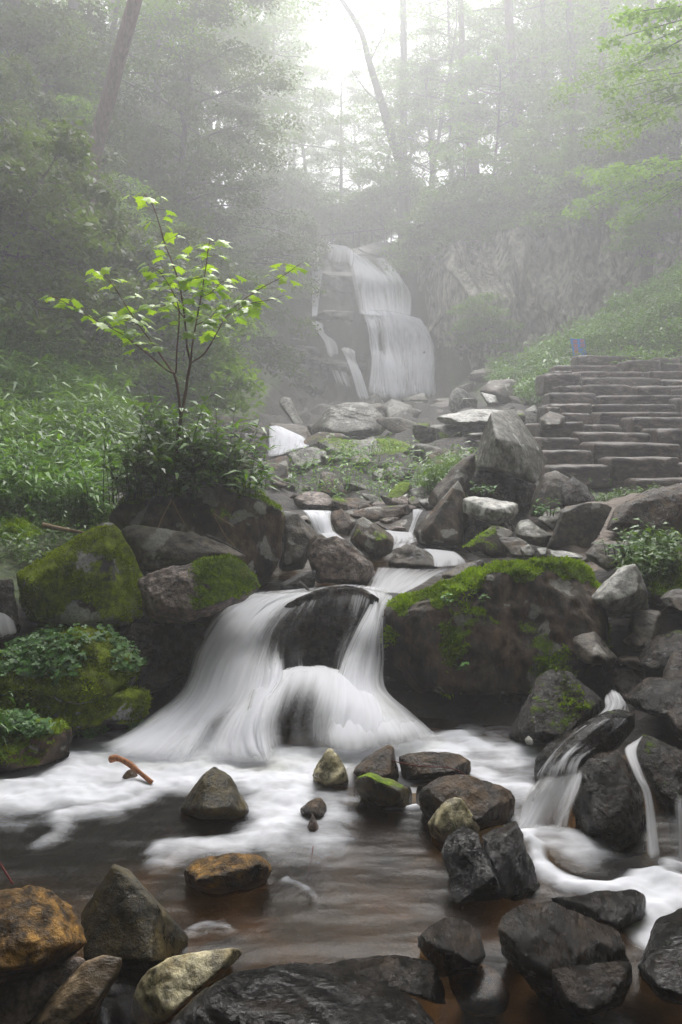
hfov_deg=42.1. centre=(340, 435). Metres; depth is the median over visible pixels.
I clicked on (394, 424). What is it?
rock
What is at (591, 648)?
rock
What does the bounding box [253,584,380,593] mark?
stream
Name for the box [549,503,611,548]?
rock
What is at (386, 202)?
tree
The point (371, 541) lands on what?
rock
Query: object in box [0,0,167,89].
tree
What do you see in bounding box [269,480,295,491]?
rock
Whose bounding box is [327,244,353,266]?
waterfall
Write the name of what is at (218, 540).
branch
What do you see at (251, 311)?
maple sapling
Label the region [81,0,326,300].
tree
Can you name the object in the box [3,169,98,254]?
shrub
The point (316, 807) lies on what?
rock
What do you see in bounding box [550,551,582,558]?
rock
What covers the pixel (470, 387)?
rock
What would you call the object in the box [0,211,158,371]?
shrub
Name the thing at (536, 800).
cascade
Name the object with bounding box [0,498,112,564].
weeds
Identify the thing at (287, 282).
shrub
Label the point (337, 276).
cliff
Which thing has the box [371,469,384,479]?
rock
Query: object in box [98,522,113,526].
rock
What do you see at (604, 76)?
hanging branch
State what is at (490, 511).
rock
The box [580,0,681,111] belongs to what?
tree
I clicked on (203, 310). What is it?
shrub
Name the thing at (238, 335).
shrub
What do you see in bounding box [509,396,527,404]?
rock
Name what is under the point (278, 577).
water
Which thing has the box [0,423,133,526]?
weeds
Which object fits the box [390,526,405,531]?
rock
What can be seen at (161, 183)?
shrub
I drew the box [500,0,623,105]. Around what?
tree
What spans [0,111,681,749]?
ground
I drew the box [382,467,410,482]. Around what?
rock
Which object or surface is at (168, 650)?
rock
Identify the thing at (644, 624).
rock
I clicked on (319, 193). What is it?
shrub
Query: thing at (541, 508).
leafy plant
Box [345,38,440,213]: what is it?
tree
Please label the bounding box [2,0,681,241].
sky
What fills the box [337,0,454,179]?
tree
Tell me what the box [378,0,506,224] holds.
tree
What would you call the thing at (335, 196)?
shrub
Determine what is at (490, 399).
rock
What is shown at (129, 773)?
rock
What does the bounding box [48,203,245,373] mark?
shrub
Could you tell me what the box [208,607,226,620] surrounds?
rock
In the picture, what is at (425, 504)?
rock
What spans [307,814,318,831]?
rock
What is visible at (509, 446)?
boulder
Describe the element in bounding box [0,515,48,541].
boulder
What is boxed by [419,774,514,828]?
rock
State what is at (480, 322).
shrub
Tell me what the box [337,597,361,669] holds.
cascade
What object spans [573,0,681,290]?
tree
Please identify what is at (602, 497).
weeds
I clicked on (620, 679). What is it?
rock
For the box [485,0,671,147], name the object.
tree
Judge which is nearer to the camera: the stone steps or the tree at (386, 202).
the stone steps
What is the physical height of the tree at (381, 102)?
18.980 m
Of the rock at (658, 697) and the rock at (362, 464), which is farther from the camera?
the rock at (362, 464)
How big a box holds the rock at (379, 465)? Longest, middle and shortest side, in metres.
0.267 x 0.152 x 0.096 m
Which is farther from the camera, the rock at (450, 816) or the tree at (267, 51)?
the tree at (267, 51)
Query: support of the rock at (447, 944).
in the water at (365, 879)
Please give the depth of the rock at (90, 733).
4.33 m
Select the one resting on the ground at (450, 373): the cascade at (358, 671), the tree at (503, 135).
the tree at (503, 135)
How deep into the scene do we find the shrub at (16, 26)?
20.79 m
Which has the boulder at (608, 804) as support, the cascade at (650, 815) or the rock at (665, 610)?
the cascade at (650, 815)
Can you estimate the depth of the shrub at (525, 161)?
40.00 m
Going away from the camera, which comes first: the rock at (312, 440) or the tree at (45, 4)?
the rock at (312, 440)
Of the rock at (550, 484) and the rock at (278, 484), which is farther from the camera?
the rock at (278, 484)
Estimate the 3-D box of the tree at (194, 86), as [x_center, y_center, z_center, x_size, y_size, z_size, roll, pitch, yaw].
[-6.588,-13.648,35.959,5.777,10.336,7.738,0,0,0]
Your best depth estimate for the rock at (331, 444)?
13.47 m
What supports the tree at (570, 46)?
on the ground at (450, 373)
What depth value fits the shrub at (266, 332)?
37.40 m
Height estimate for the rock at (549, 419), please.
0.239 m
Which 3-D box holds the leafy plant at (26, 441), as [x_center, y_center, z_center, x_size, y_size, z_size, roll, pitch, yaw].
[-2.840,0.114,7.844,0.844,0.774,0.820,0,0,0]
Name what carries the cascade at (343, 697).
on the water at (365, 879)
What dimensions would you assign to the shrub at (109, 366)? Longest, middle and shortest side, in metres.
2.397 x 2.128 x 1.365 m
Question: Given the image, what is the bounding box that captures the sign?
[570,338,585,355]
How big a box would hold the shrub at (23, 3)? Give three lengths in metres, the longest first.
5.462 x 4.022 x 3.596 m
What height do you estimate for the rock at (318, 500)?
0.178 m
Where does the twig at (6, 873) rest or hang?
on the boulder at (41, 928)
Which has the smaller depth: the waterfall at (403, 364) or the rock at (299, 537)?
the rock at (299, 537)
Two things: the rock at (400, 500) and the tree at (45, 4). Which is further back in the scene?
the tree at (45, 4)
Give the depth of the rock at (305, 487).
10.10 m
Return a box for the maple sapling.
[37,192,309,455]
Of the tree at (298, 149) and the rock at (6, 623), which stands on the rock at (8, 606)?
the rock at (6, 623)
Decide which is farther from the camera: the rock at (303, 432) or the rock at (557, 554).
the rock at (303, 432)
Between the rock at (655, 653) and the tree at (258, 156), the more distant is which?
the tree at (258, 156)
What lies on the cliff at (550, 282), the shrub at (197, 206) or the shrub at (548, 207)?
the shrub at (548, 207)
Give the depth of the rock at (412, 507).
7.98 m
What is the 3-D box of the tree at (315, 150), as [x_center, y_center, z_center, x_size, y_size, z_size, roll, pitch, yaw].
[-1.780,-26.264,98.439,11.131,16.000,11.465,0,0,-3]
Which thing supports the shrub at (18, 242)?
on the ground at (450, 373)
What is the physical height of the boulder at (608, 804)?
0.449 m
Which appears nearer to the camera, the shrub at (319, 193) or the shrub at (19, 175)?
the shrub at (19, 175)
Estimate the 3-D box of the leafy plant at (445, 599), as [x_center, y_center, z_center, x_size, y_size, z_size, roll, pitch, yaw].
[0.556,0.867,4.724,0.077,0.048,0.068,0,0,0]
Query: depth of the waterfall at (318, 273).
45.09 m
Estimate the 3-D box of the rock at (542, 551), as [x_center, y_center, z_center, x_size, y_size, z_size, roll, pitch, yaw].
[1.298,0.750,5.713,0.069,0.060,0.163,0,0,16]
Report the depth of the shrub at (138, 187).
20.73 m
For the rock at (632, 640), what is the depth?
4.85 m
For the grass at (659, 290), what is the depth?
24.44 m
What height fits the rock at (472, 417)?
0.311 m
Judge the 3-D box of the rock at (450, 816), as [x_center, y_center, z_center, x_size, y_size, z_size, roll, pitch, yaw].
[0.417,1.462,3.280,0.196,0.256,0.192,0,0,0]
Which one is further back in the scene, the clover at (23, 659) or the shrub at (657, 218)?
the shrub at (657, 218)
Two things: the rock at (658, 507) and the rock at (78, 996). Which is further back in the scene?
the rock at (658, 507)
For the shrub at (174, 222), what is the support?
on the ground at (450, 373)
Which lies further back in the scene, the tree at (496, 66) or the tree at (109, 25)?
the tree at (496, 66)
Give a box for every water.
[0,716,681,1023]
[255,534,473,598]
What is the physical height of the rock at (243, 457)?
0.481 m
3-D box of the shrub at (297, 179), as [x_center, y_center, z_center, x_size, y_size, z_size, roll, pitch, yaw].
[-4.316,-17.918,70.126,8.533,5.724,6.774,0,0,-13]
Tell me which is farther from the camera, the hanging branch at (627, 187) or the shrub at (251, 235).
the shrub at (251, 235)
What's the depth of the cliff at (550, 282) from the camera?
38.84 m
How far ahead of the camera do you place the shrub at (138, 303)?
17.31 m
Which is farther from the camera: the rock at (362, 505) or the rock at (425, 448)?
the rock at (425, 448)
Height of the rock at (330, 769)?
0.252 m
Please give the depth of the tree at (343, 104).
95.75 m
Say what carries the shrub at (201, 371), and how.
on the ground at (450, 373)
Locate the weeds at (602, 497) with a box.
[591,482,670,501]
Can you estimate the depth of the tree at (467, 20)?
53.75 m
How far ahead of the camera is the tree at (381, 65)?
80.71 m
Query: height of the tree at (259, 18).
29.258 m
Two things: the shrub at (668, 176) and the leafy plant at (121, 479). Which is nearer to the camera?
the leafy plant at (121, 479)
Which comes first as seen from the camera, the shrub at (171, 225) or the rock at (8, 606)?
the rock at (8, 606)
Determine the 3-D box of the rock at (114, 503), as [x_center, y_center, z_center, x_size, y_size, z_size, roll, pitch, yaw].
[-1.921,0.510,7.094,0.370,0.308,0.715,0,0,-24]
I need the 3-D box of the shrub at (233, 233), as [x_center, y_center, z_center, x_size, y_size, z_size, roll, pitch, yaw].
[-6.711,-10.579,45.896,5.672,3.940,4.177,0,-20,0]
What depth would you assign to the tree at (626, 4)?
42.34 m
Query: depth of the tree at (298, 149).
98.22 m
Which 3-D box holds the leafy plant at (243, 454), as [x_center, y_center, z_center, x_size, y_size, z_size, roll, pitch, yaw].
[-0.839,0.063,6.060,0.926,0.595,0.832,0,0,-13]
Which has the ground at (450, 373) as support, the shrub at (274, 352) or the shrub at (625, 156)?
the shrub at (274, 352)
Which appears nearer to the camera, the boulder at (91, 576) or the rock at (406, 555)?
the boulder at (91, 576)
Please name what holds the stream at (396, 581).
on the water at (278, 577)
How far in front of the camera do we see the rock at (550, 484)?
7.25 m
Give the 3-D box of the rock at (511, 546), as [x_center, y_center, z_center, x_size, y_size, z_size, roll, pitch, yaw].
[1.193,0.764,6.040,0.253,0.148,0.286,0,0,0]
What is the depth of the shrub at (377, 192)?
57.95 m
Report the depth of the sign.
23.38 m
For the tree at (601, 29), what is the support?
on the ground at (450, 373)
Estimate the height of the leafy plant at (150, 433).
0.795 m
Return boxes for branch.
[41,523,83,533]
[206,534,247,556]
[542,37,681,111]
[557,161,677,219]
[576,61,681,153]
[581,154,681,229]
[592,0,681,82]
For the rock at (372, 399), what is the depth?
31.21 m
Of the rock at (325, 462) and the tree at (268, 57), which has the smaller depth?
the rock at (325, 462)
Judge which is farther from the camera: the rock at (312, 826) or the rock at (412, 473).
the rock at (412, 473)
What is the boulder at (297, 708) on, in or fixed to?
on the stream bed
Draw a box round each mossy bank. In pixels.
[0,625,140,703]
[0,680,153,732]
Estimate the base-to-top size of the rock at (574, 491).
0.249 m
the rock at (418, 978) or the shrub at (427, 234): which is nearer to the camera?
the rock at (418, 978)
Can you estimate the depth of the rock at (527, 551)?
5.77 m
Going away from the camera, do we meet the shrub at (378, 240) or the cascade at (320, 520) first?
the cascade at (320, 520)
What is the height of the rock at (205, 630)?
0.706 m
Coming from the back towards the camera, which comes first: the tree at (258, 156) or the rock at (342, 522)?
the tree at (258, 156)
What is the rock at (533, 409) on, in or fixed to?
on the ground at (450, 373)
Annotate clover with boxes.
[0,623,147,685]
[0,703,55,740]
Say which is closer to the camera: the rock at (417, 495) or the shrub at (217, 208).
the rock at (417, 495)
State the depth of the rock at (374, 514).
7.78 m
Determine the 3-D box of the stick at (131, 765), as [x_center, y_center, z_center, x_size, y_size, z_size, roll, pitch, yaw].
[-0.902,1.437,3.818,0.217,0.104,0.032,0,0,18]
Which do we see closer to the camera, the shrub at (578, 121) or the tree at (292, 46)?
the shrub at (578, 121)
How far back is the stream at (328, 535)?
7.01 m
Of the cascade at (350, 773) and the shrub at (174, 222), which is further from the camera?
the shrub at (174, 222)
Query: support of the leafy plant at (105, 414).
on the ground at (450, 373)
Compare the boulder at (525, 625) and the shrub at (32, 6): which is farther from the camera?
the shrub at (32, 6)
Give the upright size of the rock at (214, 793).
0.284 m
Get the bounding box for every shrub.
[0,0,41,12]
[0,0,115,145]
[0,5,130,141]
[0,12,105,123]
[0,52,70,171]
[0,92,112,195]
[0,116,133,355]
[0,134,139,263]
[0,189,116,341]
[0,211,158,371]
[3,115,137,206]
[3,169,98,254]
[3,219,218,398]
[39,0,134,124]
[47,323,157,387]
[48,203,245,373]
[60,278,188,370]
[71,172,160,240]
[73,142,170,226]
[81,98,212,235]
[95,267,228,352]
[97,307,267,431]
[102,203,189,260]
[106,124,125,168]
[111,254,226,359]
[125,162,215,235]
[150,211,214,286]
[168,192,230,287]
[171,162,231,240]
[172,239,267,380]
[191,206,300,280]
[208,257,320,388]
[209,197,262,246]
[218,293,255,356]
[222,167,316,245]
[222,296,262,361]
[240,156,341,246]
[241,217,330,306]
[245,308,277,356]
[264,268,302,294]
[269,165,325,236]
[289,180,363,247]
[302,189,369,247]
[312,193,395,248]
[329,164,436,246]
[342,190,390,242]
[355,182,426,242]
[373,210,448,278]
[374,237,433,270]
[384,172,490,274]
[400,188,489,267]
[417,145,505,256]
[443,291,512,339]
[446,307,525,351]
[483,147,619,236]
[497,156,582,238]
[506,154,613,230]
[520,133,628,227]
[536,108,655,223]
[552,117,681,212]
[571,70,677,211]
[573,111,681,207]
[582,55,681,214]
[609,187,681,242]
[614,23,681,180]
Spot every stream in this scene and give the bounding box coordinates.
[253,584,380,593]
[320,531,342,538]
[369,568,432,592]
[386,530,412,548]
[545,691,624,773]
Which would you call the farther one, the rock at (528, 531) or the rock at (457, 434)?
the rock at (457, 434)
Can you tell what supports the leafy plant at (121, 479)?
on the boulder at (256, 532)
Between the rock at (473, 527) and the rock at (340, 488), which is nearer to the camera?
the rock at (473, 527)
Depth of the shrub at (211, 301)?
19.23 m
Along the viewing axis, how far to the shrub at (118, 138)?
27.07 m
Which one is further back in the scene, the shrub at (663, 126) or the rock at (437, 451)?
the shrub at (663, 126)
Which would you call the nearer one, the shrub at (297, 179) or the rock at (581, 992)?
the rock at (581, 992)
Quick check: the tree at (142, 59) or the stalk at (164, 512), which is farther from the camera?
the tree at (142, 59)
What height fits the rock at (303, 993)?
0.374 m
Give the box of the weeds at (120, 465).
[48,425,205,489]
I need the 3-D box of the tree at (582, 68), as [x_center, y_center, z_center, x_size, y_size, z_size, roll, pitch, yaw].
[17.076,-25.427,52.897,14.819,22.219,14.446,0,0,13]
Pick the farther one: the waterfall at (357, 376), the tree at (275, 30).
the tree at (275, 30)
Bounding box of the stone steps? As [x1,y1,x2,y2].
[525,355,681,492]
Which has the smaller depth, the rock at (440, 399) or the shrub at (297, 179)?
the rock at (440, 399)
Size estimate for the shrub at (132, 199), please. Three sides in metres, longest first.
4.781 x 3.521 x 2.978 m
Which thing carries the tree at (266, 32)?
on the ground at (450, 373)
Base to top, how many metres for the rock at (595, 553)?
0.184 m
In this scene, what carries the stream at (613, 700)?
on the rock at (611, 730)
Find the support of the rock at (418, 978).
in the water at (365, 879)
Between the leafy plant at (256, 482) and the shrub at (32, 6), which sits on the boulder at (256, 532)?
the leafy plant at (256, 482)
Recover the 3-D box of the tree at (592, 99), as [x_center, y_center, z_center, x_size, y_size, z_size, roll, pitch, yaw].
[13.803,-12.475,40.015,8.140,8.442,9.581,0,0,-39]
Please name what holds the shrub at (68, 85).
on the ground at (450, 373)
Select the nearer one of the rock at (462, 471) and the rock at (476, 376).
the rock at (462, 471)
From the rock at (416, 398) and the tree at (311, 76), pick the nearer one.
the rock at (416, 398)
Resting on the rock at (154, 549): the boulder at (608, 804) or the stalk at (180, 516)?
the stalk at (180, 516)
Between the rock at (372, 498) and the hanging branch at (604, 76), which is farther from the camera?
the hanging branch at (604, 76)
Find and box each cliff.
[259,241,403,398]
[417,175,681,370]
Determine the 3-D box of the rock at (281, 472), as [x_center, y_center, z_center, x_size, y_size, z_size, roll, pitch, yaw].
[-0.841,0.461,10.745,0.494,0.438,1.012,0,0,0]
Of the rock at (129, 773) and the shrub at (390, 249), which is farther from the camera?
the shrub at (390, 249)
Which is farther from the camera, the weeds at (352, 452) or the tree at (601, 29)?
the tree at (601, 29)
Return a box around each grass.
[0,691,17,759]
[483,255,681,405]
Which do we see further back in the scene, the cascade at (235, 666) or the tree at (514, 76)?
the tree at (514, 76)
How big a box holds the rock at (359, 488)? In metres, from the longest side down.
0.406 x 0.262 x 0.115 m
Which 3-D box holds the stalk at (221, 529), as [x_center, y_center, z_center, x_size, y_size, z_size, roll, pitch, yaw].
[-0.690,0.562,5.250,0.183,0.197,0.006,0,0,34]
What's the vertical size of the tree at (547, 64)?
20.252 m
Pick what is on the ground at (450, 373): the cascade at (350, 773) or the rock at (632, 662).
the rock at (632, 662)
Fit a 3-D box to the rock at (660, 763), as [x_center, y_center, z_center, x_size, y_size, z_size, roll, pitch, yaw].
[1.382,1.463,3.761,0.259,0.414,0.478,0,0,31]
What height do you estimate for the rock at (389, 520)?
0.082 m
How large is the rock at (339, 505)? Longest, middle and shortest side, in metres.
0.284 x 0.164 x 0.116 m
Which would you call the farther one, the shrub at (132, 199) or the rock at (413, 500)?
the shrub at (132, 199)
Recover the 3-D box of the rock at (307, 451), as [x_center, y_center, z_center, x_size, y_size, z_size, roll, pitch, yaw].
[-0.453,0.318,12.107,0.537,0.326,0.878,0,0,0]
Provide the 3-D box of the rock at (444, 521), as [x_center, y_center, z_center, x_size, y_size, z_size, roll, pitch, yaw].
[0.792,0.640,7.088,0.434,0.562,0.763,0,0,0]
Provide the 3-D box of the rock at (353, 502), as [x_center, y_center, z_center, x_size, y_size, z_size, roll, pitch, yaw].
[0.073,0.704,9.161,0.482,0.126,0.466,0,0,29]
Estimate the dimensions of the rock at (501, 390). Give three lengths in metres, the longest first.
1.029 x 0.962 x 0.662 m
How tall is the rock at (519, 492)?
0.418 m
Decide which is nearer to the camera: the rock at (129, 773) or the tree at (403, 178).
the rock at (129, 773)
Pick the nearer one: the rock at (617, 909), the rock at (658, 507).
the rock at (617, 909)
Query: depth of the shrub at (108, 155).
19.14 m
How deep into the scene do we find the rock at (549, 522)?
6.61 m
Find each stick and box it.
[108,755,152,784]
[298,581,309,591]
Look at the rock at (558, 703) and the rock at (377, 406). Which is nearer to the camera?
the rock at (558, 703)
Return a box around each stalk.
[158,499,171,527]
[172,501,189,531]
[213,513,235,547]
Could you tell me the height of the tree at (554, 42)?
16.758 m
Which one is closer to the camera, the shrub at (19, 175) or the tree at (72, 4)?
the shrub at (19, 175)
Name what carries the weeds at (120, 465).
on the ground at (450, 373)
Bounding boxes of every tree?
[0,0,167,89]
[25,0,101,83]
[27,0,265,120]
[32,0,119,41]
[35,0,63,11]
[69,0,261,266]
[80,0,116,36]
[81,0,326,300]
[91,50,331,275]
[93,0,311,132]
[94,0,336,195]
[110,0,321,179]
[118,1,248,160]
[132,6,346,207]
[212,1,332,176]
[217,0,297,211]
[217,0,304,173]
[233,2,332,234]
[238,0,335,166]
[253,3,343,176]
[259,0,336,166]
[279,66,414,200]
[287,126,366,235]
[305,0,412,245]
[309,72,384,200]
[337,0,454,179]
[338,5,458,180]
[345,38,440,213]
[351,60,494,214]
[361,0,495,187]
[363,9,455,167]
[363,161,420,242]
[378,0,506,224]
[386,0,505,188]
[408,0,496,193]
[413,0,497,191]
[415,42,568,212]
[420,0,533,190]
[445,1,556,159]
[446,0,659,152]
[450,0,592,180]
[464,0,586,173]
[467,0,656,168]
[469,0,559,158]
[475,79,622,224]
[481,126,567,199]
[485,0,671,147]
[495,0,618,143]
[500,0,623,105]
[515,0,663,142]
[516,0,674,143]
[522,0,634,135]
[556,0,681,255]
[557,0,681,134]
[569,58,681,196]
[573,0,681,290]
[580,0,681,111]
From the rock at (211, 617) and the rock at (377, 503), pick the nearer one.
the rock at (211, 617)
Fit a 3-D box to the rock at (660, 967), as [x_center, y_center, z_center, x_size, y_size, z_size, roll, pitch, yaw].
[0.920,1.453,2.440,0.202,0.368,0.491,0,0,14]
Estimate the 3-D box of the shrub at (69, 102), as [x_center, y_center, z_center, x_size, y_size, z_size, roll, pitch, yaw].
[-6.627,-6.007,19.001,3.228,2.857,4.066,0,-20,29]
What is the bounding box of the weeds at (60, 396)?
[0,281,152,462]
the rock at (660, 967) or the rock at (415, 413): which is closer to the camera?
the rock at (660, 967)
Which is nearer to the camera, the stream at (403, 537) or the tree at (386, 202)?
the stream at (403, 537)
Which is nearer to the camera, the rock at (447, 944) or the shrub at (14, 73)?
the rock at (447, 944)
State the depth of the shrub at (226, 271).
20.94 m
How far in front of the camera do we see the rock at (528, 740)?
3.98 m
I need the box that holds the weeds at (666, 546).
[607,518,681,584]
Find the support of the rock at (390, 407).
on the ground at (450, 373)
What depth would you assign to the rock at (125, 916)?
2.52 m
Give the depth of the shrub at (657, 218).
31.28 m
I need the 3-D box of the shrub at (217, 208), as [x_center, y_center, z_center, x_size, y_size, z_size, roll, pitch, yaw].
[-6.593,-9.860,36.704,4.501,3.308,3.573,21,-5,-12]
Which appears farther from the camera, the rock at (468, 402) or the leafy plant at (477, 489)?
the rock at (468, 402)
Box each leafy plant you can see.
[0,406,63,465]
[0,430,79,491]
[1,430,69,515]
[56,419,182,505]
[67,414,139,461]
[82,400,122,444]
[96,428,245,500]
[99,401,259,490]
[116,377,226,498]
[153,443,281,494]
[157,402,283,489]
[440,593,452,602]
[453,661,468,670]
[469,481,496,494]
[473,593,490,602]
[530,498,559,516]
[594,536,652,556]
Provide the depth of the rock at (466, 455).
11.19 m
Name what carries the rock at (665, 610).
on the ground at (450, 373)
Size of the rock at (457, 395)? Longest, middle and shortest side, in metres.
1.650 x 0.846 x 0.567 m
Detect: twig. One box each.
[0,862,13,883]
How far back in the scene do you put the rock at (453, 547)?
6.80 m
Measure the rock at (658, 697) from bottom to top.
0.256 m
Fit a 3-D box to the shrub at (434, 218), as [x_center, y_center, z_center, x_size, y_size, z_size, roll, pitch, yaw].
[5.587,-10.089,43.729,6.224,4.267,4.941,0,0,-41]
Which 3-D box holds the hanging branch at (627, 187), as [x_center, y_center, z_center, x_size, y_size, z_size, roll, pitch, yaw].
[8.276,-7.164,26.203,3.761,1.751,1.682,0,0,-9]
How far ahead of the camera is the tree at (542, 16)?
45.19 m
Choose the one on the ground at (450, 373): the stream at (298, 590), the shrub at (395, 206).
the shrub at (395, 206)
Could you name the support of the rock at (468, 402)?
on the ground at (450, 373)
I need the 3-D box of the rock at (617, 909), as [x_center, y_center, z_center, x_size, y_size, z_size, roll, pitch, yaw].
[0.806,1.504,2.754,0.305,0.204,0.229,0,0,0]
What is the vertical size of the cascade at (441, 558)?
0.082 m
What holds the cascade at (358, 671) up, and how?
on the boulder at (525, 625)
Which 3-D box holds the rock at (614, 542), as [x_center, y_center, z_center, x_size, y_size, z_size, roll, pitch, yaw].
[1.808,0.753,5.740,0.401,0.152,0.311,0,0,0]
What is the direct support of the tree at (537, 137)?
on the ground at (450, 373)
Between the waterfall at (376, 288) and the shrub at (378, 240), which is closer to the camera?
the waterfall at (376, 288)
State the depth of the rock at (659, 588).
5.32 m
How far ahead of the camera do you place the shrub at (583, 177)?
36.43 m
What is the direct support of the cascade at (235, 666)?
on the boulder at (318, 627)
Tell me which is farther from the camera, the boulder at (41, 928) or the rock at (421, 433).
the rock at (421, 433)
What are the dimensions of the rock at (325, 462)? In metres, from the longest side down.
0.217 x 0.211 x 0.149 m
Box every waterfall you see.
[311,252,321,316]
[312,321,336,354]
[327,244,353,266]
[337,371,346,383]
[341,347,368,397]
[351,252,410,315]
[363,310,434,397]
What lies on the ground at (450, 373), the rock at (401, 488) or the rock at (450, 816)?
the rock at (401, 488)
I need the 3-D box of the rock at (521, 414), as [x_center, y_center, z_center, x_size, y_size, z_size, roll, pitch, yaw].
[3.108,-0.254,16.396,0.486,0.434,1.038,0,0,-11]
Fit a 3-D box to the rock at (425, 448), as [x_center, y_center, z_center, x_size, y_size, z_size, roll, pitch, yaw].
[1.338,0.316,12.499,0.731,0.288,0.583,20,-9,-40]
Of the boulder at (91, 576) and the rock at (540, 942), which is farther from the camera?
the boulder at (91, 576)
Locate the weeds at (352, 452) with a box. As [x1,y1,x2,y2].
[284,433,437,501]
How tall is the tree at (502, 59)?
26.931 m
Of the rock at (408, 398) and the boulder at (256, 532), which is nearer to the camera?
the boulder at (256, 532)
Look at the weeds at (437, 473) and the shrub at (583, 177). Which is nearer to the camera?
the weeds at (437, 473)
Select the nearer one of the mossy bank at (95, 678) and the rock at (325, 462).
the mossy bank at (95, 678)
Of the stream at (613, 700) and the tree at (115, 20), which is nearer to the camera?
the stream at (613, 700)
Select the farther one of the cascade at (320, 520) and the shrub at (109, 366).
the shrub at (109, 366)
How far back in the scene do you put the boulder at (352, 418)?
17.57 m
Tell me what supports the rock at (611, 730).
on the water at (365, 879)
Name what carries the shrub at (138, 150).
on the ground at (450, 373)
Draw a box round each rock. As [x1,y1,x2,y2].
[0,579,20,642]
[0,613,14,634]
[0,712,72,771]
[0,957,84,1023]
[30,955,121,1023]
[37,671,148,739]
[39,551,51,556]
[79,483,125,514]
[81,864,187,960]
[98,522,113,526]
[111,620,203,695]
[121,525,244,572]
[122,769,137,778]
[135,948,241,1022]
[171,962,434,1023]
[180,767,248,818]
[184,624,210,676]
[184,853,271,893]
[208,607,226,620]
[211,415,266,456]
[227,447,254,471]
[246,474,270,490]
[256,455,291,480]
[267,423,310,447]
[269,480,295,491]
[271,480,286,488]
[279,397,302,423]
[279,511,316,571]
[279,570,315,589]
[288,447,326,469]
[290,464,300,472]
[293,492,334,508]
[300,797,326,817]
[301,515,310,523]
[302,485,311,490]
[303,432,347,455]
[307,536,374,584]
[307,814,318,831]
[308,424,312,435]
[313,748,348,786]
[317,438,413,457]
[318,472,349,495]
[321,454,331,464]
[327,955,444,1003]
[331,456,350,462]
[331,498,371,509]
[331,509,355,534]
[334,502,353,509]
[344,483,372,490]
[345,505,410,521]
[350,517,393,561]
[351,455,371,466]
[353,745,398,779]
[355,772,408,807]
[356,435,366,439]
[358,503,371,508]
[362,493,383,503]
[364,395,383,403]
[371,403,381,410]
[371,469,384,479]
[371,501,384,505]
[373,461,391,467]
[375,615,414,690]
[376,417,416,432]
[376,519,407,529]
[380,495,390,504]
[380,517,401,522]
[381,399,411,416]
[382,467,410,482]
[386,496,407,505]
[387,473,406,481]
[387,482,411,498]
[388,544,436,568]
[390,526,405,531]
[391,408,421,417]
[399,751,470,779]
[402,393,426,403]
[403,471,414,479]
[408,496,421,507]
[408,504,417,510]
[409,396,427,401]
[410,486,432,499]
[412,424,440,442]
[413,444,440,462]
[414,481,467,547]
[418,917,485,971]
[419,498,433,510]
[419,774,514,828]
[422,454,467,464]
[425,449,457,465]
[427,797,479,842]
[428,453,475,506]
[430,400,448,413]
[430,424,485,440]
[435,398,448,402]
[436,409,503,425]
[439,545,457,549]
[442,560,483,578]
[442,821,539,903]
[449,388,473,412]
[453,432,460,436]
[456,381,476,391]
[459,398,477,409]
[462,496,517,524]
[462,526,511,557]
[464,433,482,439]
[464,516,514,544]
[466,469,536,513]
[467,368,494,382]
[480,379,518,403]
[480,392,497,405]
[498,537,534,558]
[498,901,629,995]
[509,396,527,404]
[509,667,602,743]
[515,519,551,547]
[516,410,525,421]
[520,410,536,423]
[520,544,534,557]
[525,405,536,413]
[525,736,532,744]
[530,470,569,516]
[534,709,634,798]
[537,548,547,555]
[538,508,560,530]
[539,411,564,428]
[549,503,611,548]
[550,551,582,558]
[551,889,645,928]
[552,961,632,1019]
[561,476,594,506]
[573,632,616,667]
[585,542,621,571]
[591,541,648,557]
[592,564,647,617]
[601,660,647,703]
[606,483,681,532]
[608,601,652,620]
[617,655,642,670]
[622,633,645,646]
[625,676,681,718]
[626,554,681,605]
[628,609,660,651]
[636,734,681,811]
[637,630,681,670]
[638,908,681,1004]
[660,589,681,613]
[660,607,677,613]
[662,652,681,677]
[666,707,681,740]
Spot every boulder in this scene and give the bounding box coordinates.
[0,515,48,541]
[0,885,86,982]
[16,524,143,630]
[108,478,284,585]
[137,552,260,623]
[261,588,378,669]
[270,687,324,728]
[311,402,385,436]
[380,555,613,699]
[476,409,546,482]
[572,750,646,842]
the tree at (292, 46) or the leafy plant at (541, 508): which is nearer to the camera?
the leafy plant at (541, 508)
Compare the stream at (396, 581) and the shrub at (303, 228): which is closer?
the stream at (396, 581)
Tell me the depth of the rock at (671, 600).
5.02 m
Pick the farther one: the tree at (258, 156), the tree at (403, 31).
the tree at (403, 31)
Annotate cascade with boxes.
[117,591,312,758]
[249,666,381,756]
[269,426,307,455]
[304,510,332,533]
[330,588,423,748]
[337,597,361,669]
[339,768,354,786]
[409,509,421,533]
[410,787,416,792]
[425,549,464,566]
[519,775,579,827]
[626,737,657,855]
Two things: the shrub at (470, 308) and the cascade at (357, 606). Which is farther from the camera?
the shrub at (470, 308)
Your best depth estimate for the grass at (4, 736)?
3.94 m
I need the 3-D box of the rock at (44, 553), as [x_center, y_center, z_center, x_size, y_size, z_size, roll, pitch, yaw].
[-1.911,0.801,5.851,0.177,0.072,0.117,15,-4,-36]
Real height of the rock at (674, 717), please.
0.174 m
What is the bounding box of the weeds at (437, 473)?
[408,441,479,497]
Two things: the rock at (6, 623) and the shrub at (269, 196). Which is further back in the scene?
the shrub at (269, 196)

